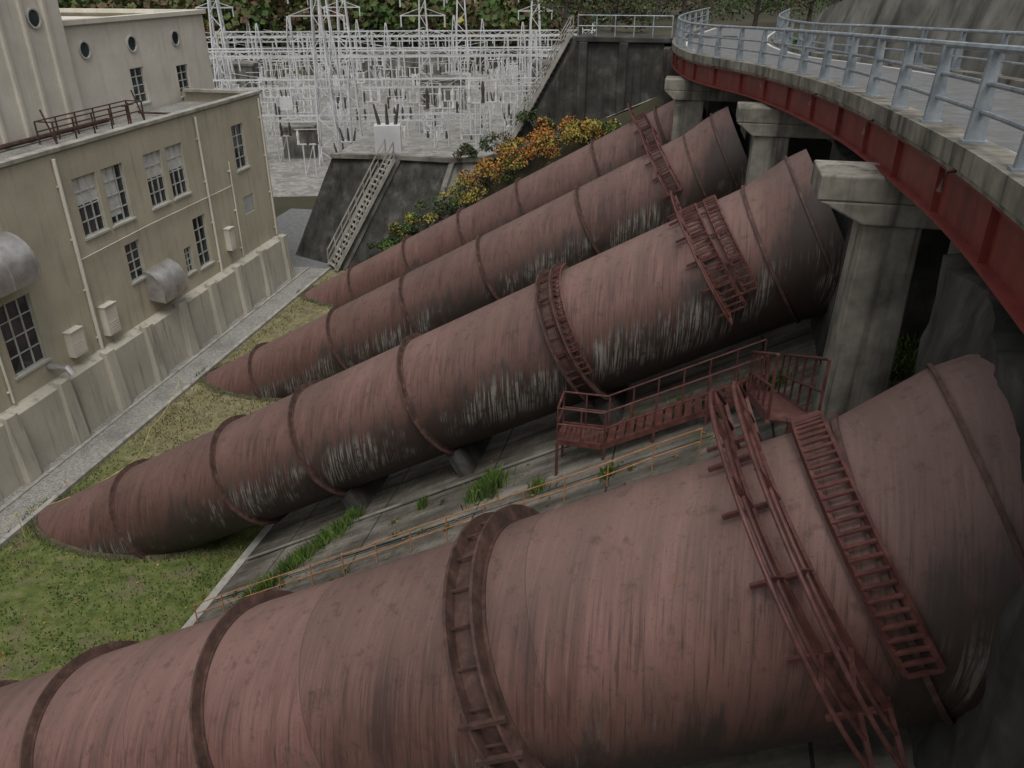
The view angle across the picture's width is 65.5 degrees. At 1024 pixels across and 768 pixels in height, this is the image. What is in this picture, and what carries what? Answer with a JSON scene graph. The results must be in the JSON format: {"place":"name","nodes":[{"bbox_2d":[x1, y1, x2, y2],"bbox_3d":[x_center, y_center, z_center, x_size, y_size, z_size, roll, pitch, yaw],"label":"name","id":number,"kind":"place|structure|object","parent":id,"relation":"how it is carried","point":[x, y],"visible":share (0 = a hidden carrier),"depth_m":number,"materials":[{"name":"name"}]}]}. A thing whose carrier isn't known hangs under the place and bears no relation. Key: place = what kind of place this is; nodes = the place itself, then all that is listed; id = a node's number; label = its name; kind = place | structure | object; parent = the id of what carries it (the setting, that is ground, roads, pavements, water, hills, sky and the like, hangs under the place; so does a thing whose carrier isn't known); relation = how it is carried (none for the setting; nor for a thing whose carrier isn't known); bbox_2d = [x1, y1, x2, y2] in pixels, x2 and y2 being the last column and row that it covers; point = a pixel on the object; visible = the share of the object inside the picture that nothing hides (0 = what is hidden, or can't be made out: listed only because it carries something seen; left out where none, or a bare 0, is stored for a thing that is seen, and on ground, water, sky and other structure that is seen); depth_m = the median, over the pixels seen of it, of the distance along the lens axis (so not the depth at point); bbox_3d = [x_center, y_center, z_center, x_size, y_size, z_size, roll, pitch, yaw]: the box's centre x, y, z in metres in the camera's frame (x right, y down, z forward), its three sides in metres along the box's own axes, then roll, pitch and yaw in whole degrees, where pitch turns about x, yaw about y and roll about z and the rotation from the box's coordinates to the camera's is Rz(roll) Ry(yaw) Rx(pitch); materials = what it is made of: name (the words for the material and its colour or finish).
{"place":"outdoors","nodes":[
{"label":"outdoors","id":0,"kind":"place"},
{"bbox_2d":[71,144,181,216],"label":"window blinds","id":1,"kind":"object","parent":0,"point":[83,186],"depth_m":32.17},
{"bbox_2d":[0,266,325,538],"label":"gravel path","id":2,"kind":"structure","parent":0,"point":[81,460],"depth_m":32.44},
{"bbox_2d":[273,196,345,270],"bbox_3d":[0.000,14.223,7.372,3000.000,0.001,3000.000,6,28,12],"label":"ground","id":3,"kind":"structure","parent":0,"point":[282,205],"depth_m":61.85,"materials":[{"name":"grey concrete"}]},
{"bbox_2d":[0,0,213,149],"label":"block","id":4,"kind":"structure","parent":3,"relation":"on","point":[47,69],"depth_m":36.36,"materials":[{"name":"beige paint"}]},
{"bbox_2d":[0,91,277,413],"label":"walls","id":5,"kind":"structure","parent":3,"relation":"on","point":[32,215],"depth_m":33.04,"materials":[{"name":"beige paint"}]},
{"bbox_2d":[0,231,42,297],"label":"ventilation hood","id":6,"kind":"object","parent":5,"relation":"attached to","point":[20,268],"visible":1,"depth_m":26.46,"materials":[{"name":"metal"}]},
{"bbox_2d":[47,363,75,375],"bbox_3d":[-17.046,0.521,27.045,1.012,0.717,5.380,5,28,10],"label":"exhaust pipe","id":7,"kind":"object","parent":5,"relation":"attached to","point":[69,370],"visible":1,"depth_m":29.21,"materials":[{"name":"metal"}]},
{"bbox_2d":[0,101,208,159],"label":"roof","id":8,"kind":"structure","parent":5,"relation":"on","point":[35,145],"depth_m":35.36,"materials":[{"name":"grey concrete"}]},
{"bbox_2d":[0,7,254,380],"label":"window frames","id":9,"kind":"structure","parent":5,"relation":"attached to","point":[248,203],"depth_m":33.94,"materials":[{"name":"white metal"}]},
{"bbox_2d":[0,10,245,373],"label":"window glass","id":10,"kind":"object","parent":9,"relation":"in","point":[17,327],"visible":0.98,"depth_m":32.65,"materials":[{"name":"glass"}]},
{"bbox_2d":[0,88,260,167],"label":"parapet coping","id":11,"kind":"object","parent":5,"relation":"on","point":[16,159],"visible":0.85,"depth_m":32.81,"materials":[{"name":"concrete"}]},
{"bbox_2d":[0,90,170,149],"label":"roof railing","id":12,"kind":"object","parent":11,"relation":"on","point":[74,128],"visible":0.85,"depth_m":34.11,"materials":[{"name":"brown metal"}]},
{"bbox_2d":[0,98,277,403],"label":"conduits","id":13,"kind":"object","parent":5,"relation":"attached to","point":[73,239],"visible":0.94,"depth_m":31.75,"materials":[{"name":"beige metal"}]},
{"bbox_2d":[62,226,236,357],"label":"wall cabinets","id":14,"kind":"object","parent":5,"relation":"attached to","point":[75,341],"depth_m":31.88,"materials":[{"name":"beige metal"}]},
{"bbox_2d":[143,258,188,303],"bbox_3d":[-15.322,-4.587,35.334,0.826,1.426,1.850,5,28,10],"label":"ventilation hood","id":15,"kind":"object","parent":5,"relation":"attached to","point":[166,280],"visible":1,"depth_m":34.95,"materials":[{"name":"metal"}]},
{"bbox_2d":[0,234,294,501],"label":"plinth","id":16,"kind":"structure","parent":3,"relation":"on","point":[43,427],"depth_m":33.00,"materials":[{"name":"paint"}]},
{"bbox_2d":[0,267,331,547],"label":"path kerb","id":17,"kind":"structure","parent":3,"relation":"on","point":[10,535],"depth_m":32.03,"materials":[{"name":"concrete"}]},
{"bbox_2d":[0,270,343,680],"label":"yard grass","id":18,"kind":"structure","parent":3,"relation":"on","point":[25,589],"depth_m":23.56,"materials":[{"name":"green plant"}]},
{"bbox_2d":[0,379,182,538],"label":"rope barrier","id":19,"kind":"object","parent":18,"relation":"on","point":[105,479],"visible":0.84,"depth_m":27.12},
{"bbox_2d":[30,494,218,560],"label":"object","id":20,"kind":"object","parent":18,"relation":"on","point":[64,546],"visible":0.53,"depth_m":24.69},
{"bbox_2d":[201,366,282,400],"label":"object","id":21,"kind":"object","parent":18,"relation":"on","point":[228,392],"visible":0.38,"depth_m":33.87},
{"bbox_2d":[301,288,334,306],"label":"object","id":22,"kind":"object","parent":18,"relation":"on","point":[325,304],"visible":0.19,"depth_m":43.35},
{"bbox_2d":[181,523,275,628],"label":"slope edge kerb","id":23,"kind":"structure","parent":3,"relation":"on","point":[236,566],"depth_m":23.04,"materials":[{"name":"concrete"}]},
{"bbox_2d":[296,95,706,268],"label":"retaining bank","id":24,"kind":"structure","parent":3,"relation":"on","point":[411,184],"depth_m":47.87,"materials":[{"name":"grey concrete"}]},
{"bbox_2d":[327,139,395,270],"bbox_3d":[-9.044,-10.645,47.469,4.407,7.124,1.320,-16,31,-28],"label":"outdoor stair","id":25,"kind":"object","parent":24,"relation":"on","point":[357,225],"visible":1,"depth_m":47.39,"materials":[{"name":"concrete"}]},
{"bbox_2d":[367,235,398,250],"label":"bank shrub","id":26,"kind":"object","parent":24,"relation":"on","point":[385,244],"visible":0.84,"depth_m":46.76,"materials":[{"name":"green plant"}]},
{"bbox_2d":[386,222,418,242],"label":"bank shrub","id":27,"kind":"object","parent":24,"relation":"on","point":[395,227],"visible":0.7,"depth_m":46.68,"materials":[{"name":"yellow plant"}]},
{"bbox_2d":[399,211,434,231],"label":"bank shrub","id":28,"kind":"object","parent":24,"relation":"on","point":[408,224],"visible":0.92,"depth_m":46.28,"materials":[{"name":"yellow plant"}]},
{"bbox_2d":[415,196,461,222],"bbox_3d":[-4.327,-10.104,45.954,2.475,1.290,2.548,15,31,27],"label":"bank shrub","id":29,"kind":"object","parent":24,"relation":"on","point":[440,212],"visible":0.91,"depth_m":45.70,"materials":[{"name":"green plant"}]},
{"bbox_2d":[330,131,561,269],"bbox_3d":[-4.390,-10.429,46.073,14.277,8.322,4.214,6,28,12],"label":"retaining wall coping","id":30,"kind":"object","parent":24,"relation":"on","point":[452,161],"visible":0.61,"depth_m":47.17,"materials":[{"name":"grey concrete"}]},
{"bbox_2d":[431,186,486,208],"bbox_3d":[-2.981,-10.686,45.472,3.130,1.371,2.958,6,28,12],"label":"bank shrub","id":31,"kind":"object","parent":24,"relation":"on","point":[466,197],"visible":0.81,"depth_m":45.20,"materials":[{"name":"plant"}]},
{"bbox_2d":[449,173,492,196],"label":"bank shrub","id":32,"kind":"object","parent":24,"relation":"on","point":[471,186],"visible":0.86,"depth_m":44.60,"materials":[{"name":"yellow plant"}]},
{"bbox_2d":[452,140,490,158],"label":"bank shrub","id":33,"kind":"object","parent":24,"relation":"on","point":[468,150],"visible":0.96,"depth_m":45.90,"materials":[{"name":"green plant"}]},
{"bbox_2d":[459,160,515,184],"bbox_3d":[-1.223,-11.828,44.694,3.346,1.317,2.664,0,27,0],"label":"bank shrub","id":34,"kind":"object","parent":24,"relation":"on","point":[490,178],"visible":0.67,"depth_m":44.11,"materials":[{"name":"orange plant"}]},
{"bbox_2d":[475,152,528,177],"bbox_3d":[-0.310,-12.165,44.104,3.232,1.460,3.432,6,28,12],"label":"bank shrub","id":35,"kind":"object","parent":24,"relation":"on","point":[516,164],"visible":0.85,"depth_m":43.60,"materials":[{"name":"orange plant"}]},
{"bbox_2d":[480,131,526,152],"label":"bank shrub","id":36,"kind":"object","parent":24,"relation":"on","point":[489,140],"visible":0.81,"depth_m":44.69,"materials":[{"name":"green plant"}]},
{"bbox_2d":[493,136,560,167],"bbox_3d":[0.938,-12.695,43.693,3.672,1.580,3.214,6,28,12],"label":"bank shrub","id":37,"kind":"object","parent":24,"relation":"on","point":[506,150],"visible":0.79,"depth_m":43.22,"materials":[{"name":"orange plant"}]},
{"bbox_2d":[516,109,555,131],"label":"bank shrub","id":38,"kind":"object","parent":24,"relation":"on","point":[529,117],"visible":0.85,"depth_m":44.05,"materials":[{"name":"green plant"}]},
{"bbox_2d":[500,14,574,145],"bbox_3d":[1.274,-16.173,44.116,4.073,7.812,1.120,6,28,12],"label":"outdoor stair","id":39,"kind":"object","parent":24,"relation":"on","point":[538,92],"visible":0.77,"depth_m":43.43,"materials":[{"name":"concrete"}]},
{"bbox_2d":[518,124,560,157],"bbox_3d":[1.854,-13.279,43.482,2.084,1.567,3.977,-10,29,-19],"label":"bank shrub","id":40,"kind":"object","parent":24,"relation":"on","point":[547,144],"visible":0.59,"depth_m":43.11,"materials":[{"name":"orange plant"}]},
{"bbox_2d":[531,115,589,147],"bbox_3d":[2.752,-13.522,42.607,3.465,1.448,3.367,6,28,12],"label":"bank shrub","id":41,"kind":"object","parent":24,"relation":"on","point":[540,138],"visible":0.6,"depth_m":42.22,"materials":[{"name":"orange plant"}]},
{"bbox_2d":[557,120,605,144],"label":"bank shrub","id":42,"kind":"object","parent":24,"relation":"on","point":[576,131],"visible":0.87,"depth_m":41.52,"materials":[{"name":"orange plant"}]},
{"bbox_2d":[567,118,622,141],"bbox_3d":[4.218,-13.297,41.812,3.081,1.179,1.718,-8,28,-15],"label":"bank shrub","id":43,"kind":"object","parent":24,"relation":"on","point":[612,124],"visible":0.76,"depth_m":41.68,"materials":[{"name":"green plant"}]},
{"bbox_2d":[593,121,616,138],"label":"bank shrub","id":44,"kind":"object","parent":24,"relation":"on","point":[609,127],"visible":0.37,"depth_m":41.62,"materials":[{"name":"green plant"}]},
{"bbox_2d":[802,0,1023,78],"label":"roadside retaining wall","id":45,"kind":"structure","parent":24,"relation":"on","point":[1004,15],"depth_m":24.60,"materials":[{"name":"concrete"}]},
{"bbox_2d":[276,208,347,269],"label":"asphalt path","id":46,"kind":"structure","parent":0,"point":[291,223],"depth_m":55.33,"materials":[{"name":"grey asphalt"}]},
{"bbox_2d":[139,1,554,76],"bbox_3d":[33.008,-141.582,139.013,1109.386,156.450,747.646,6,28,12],"label":"forest hill terrain","id":47,"kind":"structure","parent":0,"point":[264,45],"depth_m":143.41,"materials":[{"name":"green plant"}]},
{"bbox_2d":[57,0,796,57],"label":"forest tree mass","id":48,"kind":"object","parent":47,"relation":"on","point":[270,15],"visible":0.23,"depth_m":142.04,"materials":[{"name":"green plant"}]},
{"bbox_2d":[205,25,575,94],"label":"switchyard cables","id":49,"kind":"object","parent":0,"point":[357,59],"visible":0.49,"depth_m":100.58,"materials":[{"name":"grey metal"}]},
{"bbox_2d":[260,70,532,196],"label":"switchyard ground","id":50,"kind":"structure","parent":0,"point":[290,179],"depth_m":93.58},
{"bbox_2d":[195,0,236,87],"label":"transmission tower","id":51,"kind":"structure","parent":50,"relation":"on","point":[210,7],"depth_m":104.86,"materials":[{"name":"grey metal"}]},
{"bbox_2d":[287,0,347,165],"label":"transmission tower","id":52,"kind":"structure","parent":50,"relation":"on","point":[327,64],"depth_m":70.41,"materials":[{"name":"silver metal"}]},
{"bbox_2d":[307,0,336,82],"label":"transmission tower","id":53,"kind":"structure","parent":50,"relation":"on","point":[329,25],"depth_m":126.42,"materials":[{"name":"grey metal"}]},
{"bbox_2d":[323,0,359,100],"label":"transmission tower","id":54,"kind":"structure","parent":50,"relation":"on","point":[337,7],"depth_m":106.01,"materials":[{"name":"grey metal"}]},
{"bbox_2d":[213,57,489,142],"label":"switchyard gantry","id":55,"kind":"object","parent":50,"relation":"on","point":[350,115],"visible":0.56,"depth_m":71.83,"materials":[{"name":"silver metal"}]},
{"bbox_2d":[208,32,558,119],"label":"switchyard gantry","id":56,"kind":"object","parent":50,"relation":"on","point":[307,51],"visible":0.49,"depth_m":94.11,"materials":[{"name":"silver metal"}]},
{"bbox_2d":[209,44,558,174],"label":"switchyard equipment","id":57,"kind":"object","parent":50,"relation":"on","point":[388,132],"visible":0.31,"depth_m":91.66,"materials":[{"name":"grey metal"}]},
{"bbox_2d":[206,22,576,86],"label":"switchyard gantry","id":58,"kind":"object","parent":50,"relation":"on","point":[260,41],"visible":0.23,"depth_m":123.63,"materials":[{"name":"grey metal"}]},
{"bbox_2d":[208,27,582,142],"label":"switchyard gantry","id":59,"kind":"object","parent":50,"relation":"on","point":[329,48],"visible":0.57,"depth_m":80.90,"materials":[{"name":"silver metal"}]},
{"bbox_2d":[206,19,594,72],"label":"switchyard gantry","id":60,"kind":"object","parent":50,"relation":"on","point":[356,28],"visible":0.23,"depth_m":139.17,"materials":[{"name":"grey metal"}]},
{"bbox_2d":[215,15,603,103],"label":"switchyard gantry","id":61,"kind":"object","parent":50,"relation":"on","point":[343,36],"visible":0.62,"depth_m":106.67,"materials":[{"name":"grey metal"}]},
{"bbox_2d":[399,0,445,132],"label":"transmission tower","id":62,"kind":"structure","parent":50,"relation":"on","point":[426,24],"depth_m":84.74,"materials":[{"name":"grey metal"}]},
{"bbox_2d":[446,0,474,67],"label":"transmission tower","id":63,"kind":"structure","parent":50,"relation":"on","point":[457,21],"depth_m":132.06,"materials":[{"name":"grey metal"}]},
{"bbox_2d":[518,0,552,95],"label":"transmission tower","id":64,"kind":"structure","parent":50,"relation":"on","point":[529,40],"depth_m":110.08,"materials":[{"name":"grey metal"}]},
{"bbox_2d":[196,319,922,767],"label":"concrete slope terrain","id":65,"kind":"structure","parent":0,"point":[504,447],"depth_m":18.98,"materials":[{"name":"grey concrete"}]},
{"bbox_2d":[228,505,364,607],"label":"slope weeds","id":66,"kind":"object","parent":65,"relation":"on","point":[291,562],"visible":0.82,"depth_m":21.33,"materials":[{"name":"green plant"}]},
{"bbox_2d":[0,297,813,663],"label":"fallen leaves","id":67,"kind":"object","parent":65,"relation":"on","point":[238,543],"visible":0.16,"depth_m":22.78,"materials":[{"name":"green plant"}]},
{"bbox_2d":[215,412,663,599],"bbox_3d":[-2.270,3.237,20.135,11.844,6.698,1.780,6,28,12],"label":"drainage channel","id":68,"kind":"object","parent":65,"relation":"on","point":[404,503],"visible":0.75,"depth_m":20.50,"materials":[{"name":"concrete"}]},
{"bbox_2d":[37,149,845,558],"bbox_3d":[-4.946,1.748,22.608,28.195,4.208,3.616,-22,19,24],"label":"penstock pipe","id":69,"kind":"object","parent":65,"relation":"on","point":[461,391],"visible":0.87,"depth_m":19.13,"materials":[{"name":"metal"}]},
{"bbox_2d":[539,263,592,380],"bbox_3d":[1.057,-1.466,18.548,0.992,2.148,2.547,-6,28,-12],"label":"pipe stair","id":70,"kind":"object","parent":69,"relation":"on","point":[557,273],"visible":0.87,"depth_m":17.84,"materials":[{"name":"red metal"}]},
{"bbox_2d":[667,190,747,325],"bbox_3d":[3.938,-2.872,17.206,1.235,2.186,3.575,-6,28,-11],"label":"pipe stair","id":71,"kind":"object","parent":69,"relation":"on","point":[679,213],"visible":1,"depth_m":16.40,"materials":[{"name":"red metal"}]},
{"bbox_2d":[694,195,758,298],"bbox_3d":[4.344,-3.071,17.106,0.955,1.663,2.923,-4,28,-7],"label":"pipe stair","id":72,"kind":"object","parent":69,"relation":"on","point":[708,200],"visible":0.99,"depth_m":16.27,"materials":[{"name":"red metal"}]},
{"bbox_2d":[193,428,702,622],"bbox_3d":[-2.350,3.628,18.447,12.427,7.594,0.064,6,28,11],"label":"slope handrail","id":73,"kind":"object","parent":65,"relation":"on","point":[523,502],"visible":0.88,"depth_m":17.96,"materials":[{"name":"orange metal"}]},
{"bbox_2d":[231,400,704,597],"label":"slope weeds","id":74,"kind":"object","parent":65,"relation":"on","point":[395,520],"visible":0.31,"depth_m":19.36,"materials":[{"name":"green plant"}]},
{"bbox_2d":[205,106,747,398],"bbox_3d":[-3.398,-2.707,31.850,26.819,4.208,3.616,-22,19,24],"label":"penstock pipe","id":75,"kind":"object","parent":65,"relation":"on","point":[706,157],"visible":0.57,"depth_m":28.75,"materials":[{"name":"metal"}]},
{"bbox_2d":[640,127,682,198],"bbox_3d":[4.840,-7.464,26.631,1.169,1.978,3.845,-3,28,-5],"label":"pipe stair","id":76,"kind":"object","parent":75,"relation":"on","point":[648,150],"visible":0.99,"depth_m":25.89,"materials":[{"name":"red metal"}]},
{"bbox_2d":[458,462,516,510],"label":"slope weeds","id":77,"kind":"object","parent":65,"relation":"on","point":[483,486],"visible":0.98,"depth_m":19.16,"materials":[{"name":"green plant"}]},
{"bbox_2d":[304,100,706,304],"bbox_3d":[-1.687,-7.275,41.059,25.796,4.208,3.616,-22,19,24],"label":"penstock pipe","id":78,"kind":"object","parent":65,"relation":"on","point":[594,159],"visible":0.46,"depth_m":38.76,"materials":[{"name":"metal"}]},
{"bbox_2d":[627,103,654,146],"bbox_3d":[5.799,-11.856,36.262,1.199,1.630,3.735,-2,27,-3],"label":"pipe stair","id":79,"kind":"object","parent":78,"relation":"on","point":[635,118],"visible":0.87,"depth_m":35.69,"materials":[{"name":"red metal"}]},
{"bbox_2d":[0,352,1023,767],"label":"penstock pipe","id":80,"kind":"object","parent":65,"relation":"on","point":[638,624],"visible":1,"depth_m":8.33,"materials":[{"name":"metal"}]},
{"bbox_2d":[706,381,907,767],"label":"pipe stair","id":81,"kind":"object","parent":80,"relation":"on","point":[817,654],"visible":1,"depth_m":7.09,"materials":[{"name":"red metal"}]},
{"bbox_2d":[790,410,946,679],"bbox_3d":[3.186,1.310,7.775,0.766,1.437,2.912,-3,28,-5],"label":"pipe stair","id":82,"kind":"object","parent":80,"relation":"on","point":[804,422],"visible":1,"depth_m":6.98,"materials":[{"name":"red metal"}]},
{"bbox_2d":[555,339,768,475],"bbox_3d":[3.157,0.622,17.419,4.280,3.607,0.860,6,28,12],"label":"access stair landing","id":83,"kind":"object","parent":65,"relation":"on","point":[630,421],"visible":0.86,"depth_m":17.42,"materials":[{"name":"red metal"}]},
{"bbox_2d":[414,332,920,509],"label":"slope weeds","id":84,"kind":"object","parent":65,"relation":"on","point":[903,359],"visible":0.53,"depth_m":15.54,"materials":[{"name":"green plant"}]},
{"bbox_2d":[704,101,740,129],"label":"anchor block","id":85,"kind":"structure","parent":65,"relation":"on","point":[712,107],"depth_m":33.65,"materials":[{"name":"concrete"}]},
{"bbox_2d":[746,351,830,433],"bbox_3d":[4.339,0.112,13.083,0.649,3.880,5.797,7,28,14],"label":"landing","id":86,"kind":"object","parent":65,"relation":"on","point":[773,406],"visible":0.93,"depth_m":11.74,"materials":[{"name":"red paint"}]},
{"bbox_2d":[744,98,832,184],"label":"anchor block","id":87,"kind":"structure","parent":65,"relation":"on","point":[818,149],"depth_m":23.96,"materials":[{"name":"concrete"}]},
{"bbox_2d":[664,7,1023,419],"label":"road bridge","id":88,"kind":"structure","parent":65,"relation":"on","point":[940,146],"depth_m":13.02,"materials":[{"name":"concrete"}]},
{"bbox_2d":[741,127,961,253],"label":"abutment wall","id":89,"kind":"structure","parent":65,"relation":"on","point":[954,249],"depth_m":14.53,"materials":[{"name":"concrete"}]},
{"bbox_2d":[808,139,951,363],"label":"anchor block","id":90,"kind":"structure","parent":65,"relation":"on","point":[933,243],"depth_m":15.29,"materials":[{"name":"concrete"}]},
{"bbox_2d":[911,252,1023,767],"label":"anchor block","id":91,"kind":"structure","parent":65,"relation":"on","point":[965,313],"depth_m":7.43,"materials":[{"name":"concrete"}]},
{"bbox_2d":[517,33,737,144],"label":"retaining wall","id":92,"kind":"structure","parent":0,"point":[598,77],"depth_m":41.85,"materials":[{"name":"grey concrete"}]},
{"bbox_2d":[577,15,673,37],"bbox_3d":[5.751,-18.246,40.604,4.850,1.026,0.060,6,28,12],"label":"railing","id":93,"kind":"object","parent":92,"relation":"on","point":[615,26],"depth_m":40.49,"materials":[{"name":"metal"}]},
{"bbox_2d":[593,0,838,38],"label":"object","id":94,"kind":"structure","parent":0,"point":[766,20],"depth_m":54.95,"materials":[{"name":"plant"}]},
{"bbox_2d":[529,0,606,43],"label":"deciduous tree","id":95,"kind":"object","parent":94,"relation":"on","point":[564,13],"visible":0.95,"depth_m":45.98,"materials":[{"name":"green plant"}]},
{"bbox_2d":[532,0,611,34],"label":"deciduous tree","id":96,"kind":"object","parent":94,"relation":"on","point":[570,2],"visible":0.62,"depth_m":48.37,"materials":[{"name":"green plant"}]},
{"bbox_2d":[580,0,655,31],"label":"deciduous tree","id":97,"kind":"object","parent":94,"relation":"on","point":[615,3],"visible":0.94,"depth_m":44.30,"materials":[{"name":"green plant"}]},
{"bbox_2d":[654,0,710,17],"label":"deciduous tree","id":98,"kind":"object","parent":94,"relation":"on","point":[657,7],"visible":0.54,"depth_m":55.02,"materials":[{"name":"green plant"}]},
{"bbox_2d":[653,0,736,24],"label":"deciduous tree","id":99,"kind":"object","parent":94,"relation":"on","point":[684,8],"visible":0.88,"depth_m":49.97,"materials":[{"name":"green plant"}]},
{"bbox_2d":[567,0,842,31],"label":"terrace shrub mass","id":100,"kind":"object","parent":94,"relation":"on","point":[608,20],"visible":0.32,"depth_m":56.07,"materials":[{"name":"green plant"}]},
{"bbox_2d":[720,0,796,26],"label":"deciduous tree","id":101,"kind":"object","parent":94,"relation":"on","point":[757,4],"visible":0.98,"depth_m":49.68,"materials":[{"name":"green plant"}]},
{"bbox_2d":[756,0,838,21],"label":"deciduous tree","id":102,"kind":"object","parent":94,"relation":"on","point":[810,8],"visible":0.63,"depth_m":51.30,"materials":[{"name":"green plant"}]}
]}

